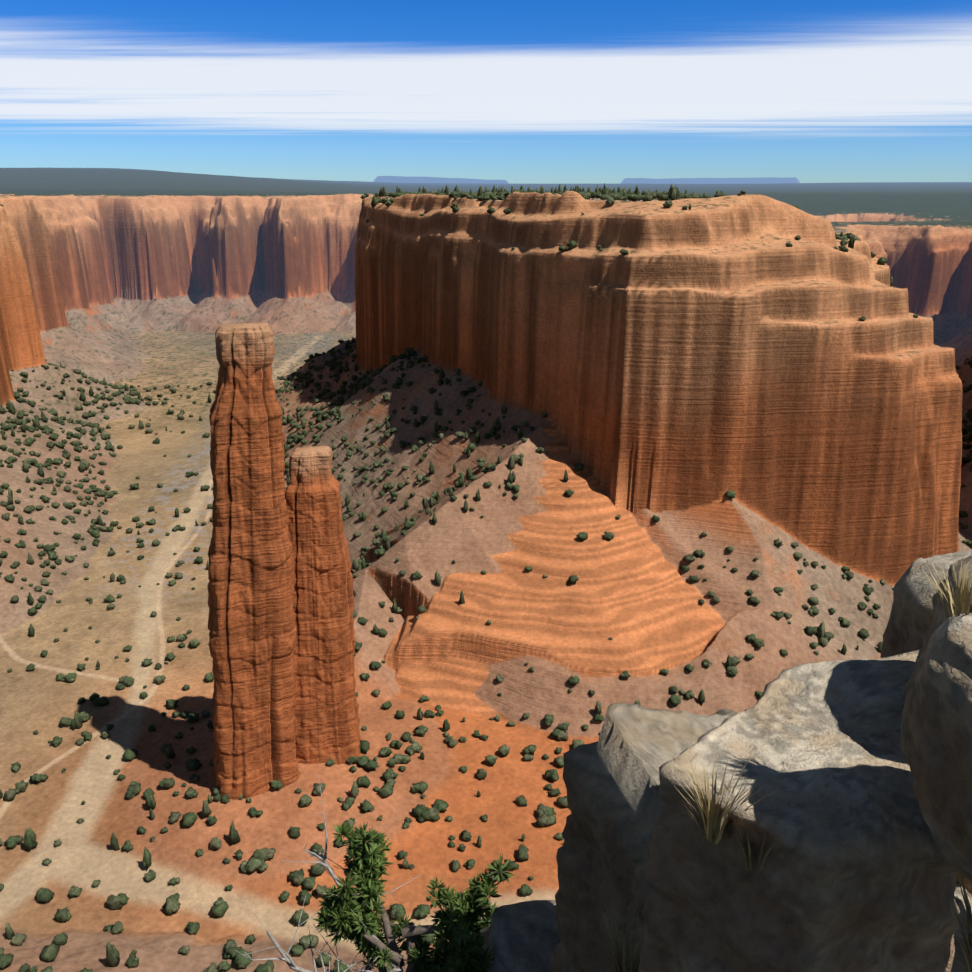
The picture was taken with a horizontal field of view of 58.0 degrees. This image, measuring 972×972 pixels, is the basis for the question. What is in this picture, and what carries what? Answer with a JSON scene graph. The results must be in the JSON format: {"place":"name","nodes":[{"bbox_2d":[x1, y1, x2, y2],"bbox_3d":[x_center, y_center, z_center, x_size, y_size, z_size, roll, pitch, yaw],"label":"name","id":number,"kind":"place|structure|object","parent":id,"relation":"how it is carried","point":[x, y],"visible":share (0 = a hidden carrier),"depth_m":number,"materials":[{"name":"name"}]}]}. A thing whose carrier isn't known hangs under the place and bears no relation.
{"place":"outdoors","nodes":[
{"label":"outdoors","id":0,"kind":"place"},
{"bbox_2d":[0,167,971,971],"bbox_3d":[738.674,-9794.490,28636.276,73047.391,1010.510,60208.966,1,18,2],"label":"canyon ground","id":1,"kind":"structure","parent":0,"point":[678,371],"depth_m":622.58,"materials":[{"name":"stone"}]},
{"bbox_2d":[207,323,299,799],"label":"rock spire","id":2,"kind":"structure","parent":1,"relation":"on","point":[252,629],"depth_m":408.25,"materials":[{"name":"stone"}]},
{"bbox_2d":[285,446,361,764],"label":"rock spire","id":3,"kind":"structure","parent":1,"relation":"on","point":[327,715],"depth_m":441.10,"materials":[{"name":"stone"}]},
{"bbox_2d":[0,183,971,971],"bbox_3d":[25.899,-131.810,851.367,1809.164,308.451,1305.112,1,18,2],"label":"shrubs","id":4,"kind":"object","parent":1,"relation":"on","point":[422,813],"visible":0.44,"depth_m":603.34,"materials":[{"name":"green plant"}]},
{"bbox_2d":[0,0,971,183],"label":"sky","id":5,"kind":"structure","parent":0,"point":[512,91],"materials":[{"name":"blue"}]},
{"bbox_2d":[456,900,560,971],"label":"boulder","id":6,"kind":"object","parent":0,"point":[524,936],"visible":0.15,"depth_m":8.68,"materials":[{"name":"grey stone"}]},
{"bbox_2d":[235,775,514,971],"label":"pinyon tree","id":7,"kind":"object","parent":6,"relation":"attached to","point":[464,913],"depth_m":9.68,"materials":[{"name":"green plant"}]},
{"bbox_2d":[549,703,971,971],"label":"rim rock","id":8,"kind":"object","parent":6,"relation":"on","point":[612,785],"visible":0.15,"depth_m":6.32,"materials":[{"name":"grey stone"}]},
{"bbox_2d":[584,555,971,971],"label":"dry grass tufts","id":9,"kind":"object","parent":8,"relation":"on","point":[715,823],"visible":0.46,"depth_m":3.85,"materials":[{"name":"beige plant"}]},
{"bbox_2d":[638,650,959,971],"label":"boulder","id":10,"kind":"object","parent":8,"relation":"on","point":[858,872],"depth_m":3.94,"materials":[{"name":"grey stone"}]},
{"bbox_2d":[880,549,971,657],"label":"rim rock","id":11,"kind":"object","parent":10,"relation":"on","point":[910,617],"visible":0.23,"depth_m":5.45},
{"bbox_2d":[900,556,971,894],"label":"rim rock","id":12,"kind":"object","parent":10,"relation":"on","point":[938,616],"visible":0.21,"depth_m":4.35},
{"bbox_2d":[901,613,971,881],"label":"rim boulder","id":13,"kind":"object","parent":12,"relation":"attached to","point":[936,737],"visible":0.98,"depth_m":3.23,"materials":[{"name":"grey stone"}]}
]}

